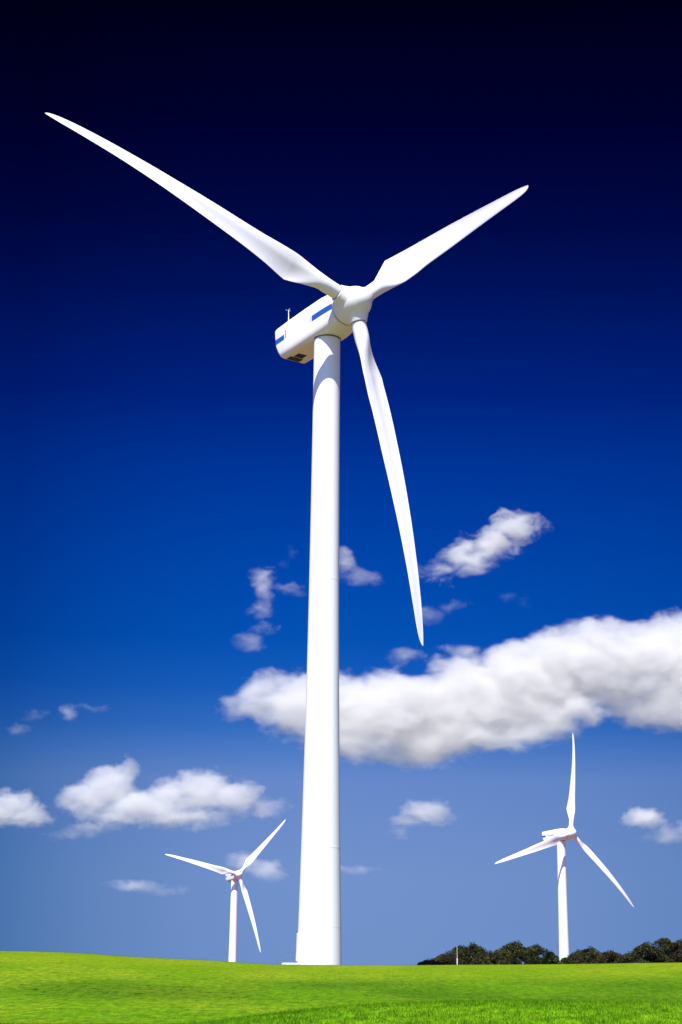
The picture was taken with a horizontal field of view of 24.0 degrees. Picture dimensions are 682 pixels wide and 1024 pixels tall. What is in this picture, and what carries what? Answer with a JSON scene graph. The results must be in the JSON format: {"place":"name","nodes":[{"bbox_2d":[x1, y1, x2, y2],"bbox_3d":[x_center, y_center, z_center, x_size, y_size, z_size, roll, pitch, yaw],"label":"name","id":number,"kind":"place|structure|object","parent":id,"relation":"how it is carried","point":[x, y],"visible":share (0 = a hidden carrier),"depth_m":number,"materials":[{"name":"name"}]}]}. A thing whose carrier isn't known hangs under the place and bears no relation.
{"place":"outdoors","nodes":[
{"label":"outdoors","id":0,"kind":"place"},
{"bbox_2d":[0,951,681,1023],"bbox_3d":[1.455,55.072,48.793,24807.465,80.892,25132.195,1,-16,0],"label":"ground","id":1,"kind":"structure","parent":0,"point":[514,991],"depth_m":64.92,"materials":[{"name":"green plant"}]},
{"bbox_2d":[165,819,285,961],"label":"wind turbine","id":2,"kind":"object","parent":1,"relation":"on","point":[233,877],"visible":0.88,"depth_m":474.82,"materials":[{"name":"paint"}]},
{"bbox_2d":[45,113,527,964],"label":"wind turbine","id":3,"kind":"object","parent":1,"relation":"on","point":[319,329],"visible":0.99,"depth_m":103.96,"materials":[{"name":"paint"}]},
{"bbox_2d":[417,958,442,964],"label":"bush","id":4,"kind":"object","parent":1,"relation":"on","point":[429,962],"visible":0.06,"depth_m":126.59,"materials":[{"name":"green plant"}]},
{"bbox_2d":[432,950,467,964],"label":"bush","id":5,"kind":"object","parent":1,"relation":"on","point":[446,959],"visible":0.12,"depth_m":130.32,"materials":[{"name":"green plant"}]},
{"bbox_2d":[442,945,473,964],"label":"bush","id":6,"kind":"object","parent":1,"relation":"on","point":[459,951],"visible":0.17,"depth_m":134.43,"materials":[{"name":"green plant"}]},
{"bbox_2d":[461,942,488,959],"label":"bush","id":7,"kind":"object","parent":1,"relation":"on","point":[476,949],"visible":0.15,"depth_m":135.45,"materials":[{"name":"green plant"}]},
{"bbox_2d":[469,950,506,964],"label":"bush","id":8,"kind":"object","parent":1,"relation":"on","point":[487,958],"visible":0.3,"depth_m":132.42,"materials":[{"name":"green plant"}]},
{"bbox_2d":[493,946,521,964],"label":"bush","id":9,"kind":"object","parent":1,"relation":"on","point":[507,957],"visible":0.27,"depth_m":134.31,"materials":[{"name":"green plant"}]},
{"bbox_2d":[501,941,532,963],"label":"bush","id":10,"kind":"object","parent":1,"relation":"on","point":[519,950],"visible":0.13,"depth_m":137.00,"materials":[{"name":"green plant"}]},
{"bbox_2d":[519,944,552,964],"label":"bush","id":11,"kind":"object","parent":1,"relation":"on","point":[536,951],"visible":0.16,"depth_m":136.60,"materials":[{"name":"green plant"}]},
{"bbox_2d":[540,950,559,963],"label":"bush","id":12,"kind":"object","parent":1,"relation":"on","point":[549,957],"visible":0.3,"depth_m":133.50,"materials":[{"name":"green plant"}]},
{"bbox_2d":[495,733,633,959],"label":"wind turbine","id":13,"kind":"object","parent":1,"relation":"on","point":[558,837],"visible":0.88,"depth_m":351.88,"materials":[{"name":"paint"}]},
{"bbox_2d":[559,957,574,963],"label":"bush","id":14,"kind":"object","parent":1,"relation":"on","point":[565,960],"visible":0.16,"depth_m":121.11,"materials":[{"name":"green plant"}]},
{"bbox_2d":[570,954,586,963],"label":"bush","id":15,"kind":"object","parent":1,"relation":"on","point":[577,959],"visible":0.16,"depth_m":122.02,"materials":[{"name":"green plant"}]},
{"bbox_2d":[568,949,592,963],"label":"bush","id":16,"kind":"object","parent":1,"relation":"on","point":[583,955],"visible":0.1,"depth_m":134.67,"materials":[{"name":"green plant"}]},
{"bbox_2d":[581,945,600,962],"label":"bush","id":17,"kind":"object","parent":1,"relation":"on","point":[592,952],"visible":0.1,"depth_m":138.21,"materials":[{"name":"green plant"}]},
{"bbox_2d":[592,949,623,963],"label":"bush","id":18,"kind":"object","parent":1,"relation":"on","point":[609,957],"visible":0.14,"depth_m":134.35,"materials":[{"name":"green plant"}]},
{"bbox_2d":[611,951,650,962],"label":"bush","id":19,"kind":"object","parent":1,"relation":"on","point":[631,957],"visible":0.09,"depth_m":132.68,"materials":[{"name":"green plant"}]},
{"bbox_2d":[632,941,669,962],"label":"bush","id":20,"kind":"object","parent":1,"relation":"on","point":[644,949],"visible":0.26,"depth_m":140.10,"materials":[{"name":"green plant"}]},
{"bbox_2d":[644,937,681,962],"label":"bush","id":21,"kind":"object","parent":1,"relation":"on","point":[663,943],"visible":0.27,"depth_m":141.23,"materials":[{"name":"green plant"}]},
{"bbox_2d":[660,938,681,962],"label":"bush","id":22,"kind":"object","parent":1,"relation":"on","point":[677,945],"visible":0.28,"depth_m":139.82,"materials":[{"name":"green plant"}]},
{"bbox_2d":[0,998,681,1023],"bbox_3d":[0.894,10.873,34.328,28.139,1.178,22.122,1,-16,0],"label":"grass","id":23,"kind":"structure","parent":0,"point":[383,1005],"depth_m":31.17,"materials":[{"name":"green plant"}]},
{"bbox_2d":[0,0,681,964],"label":"sky","id":24,"kind":"structure","parent":0,"point":[156,431],"materials":[{"name":"blue"}]}
]}

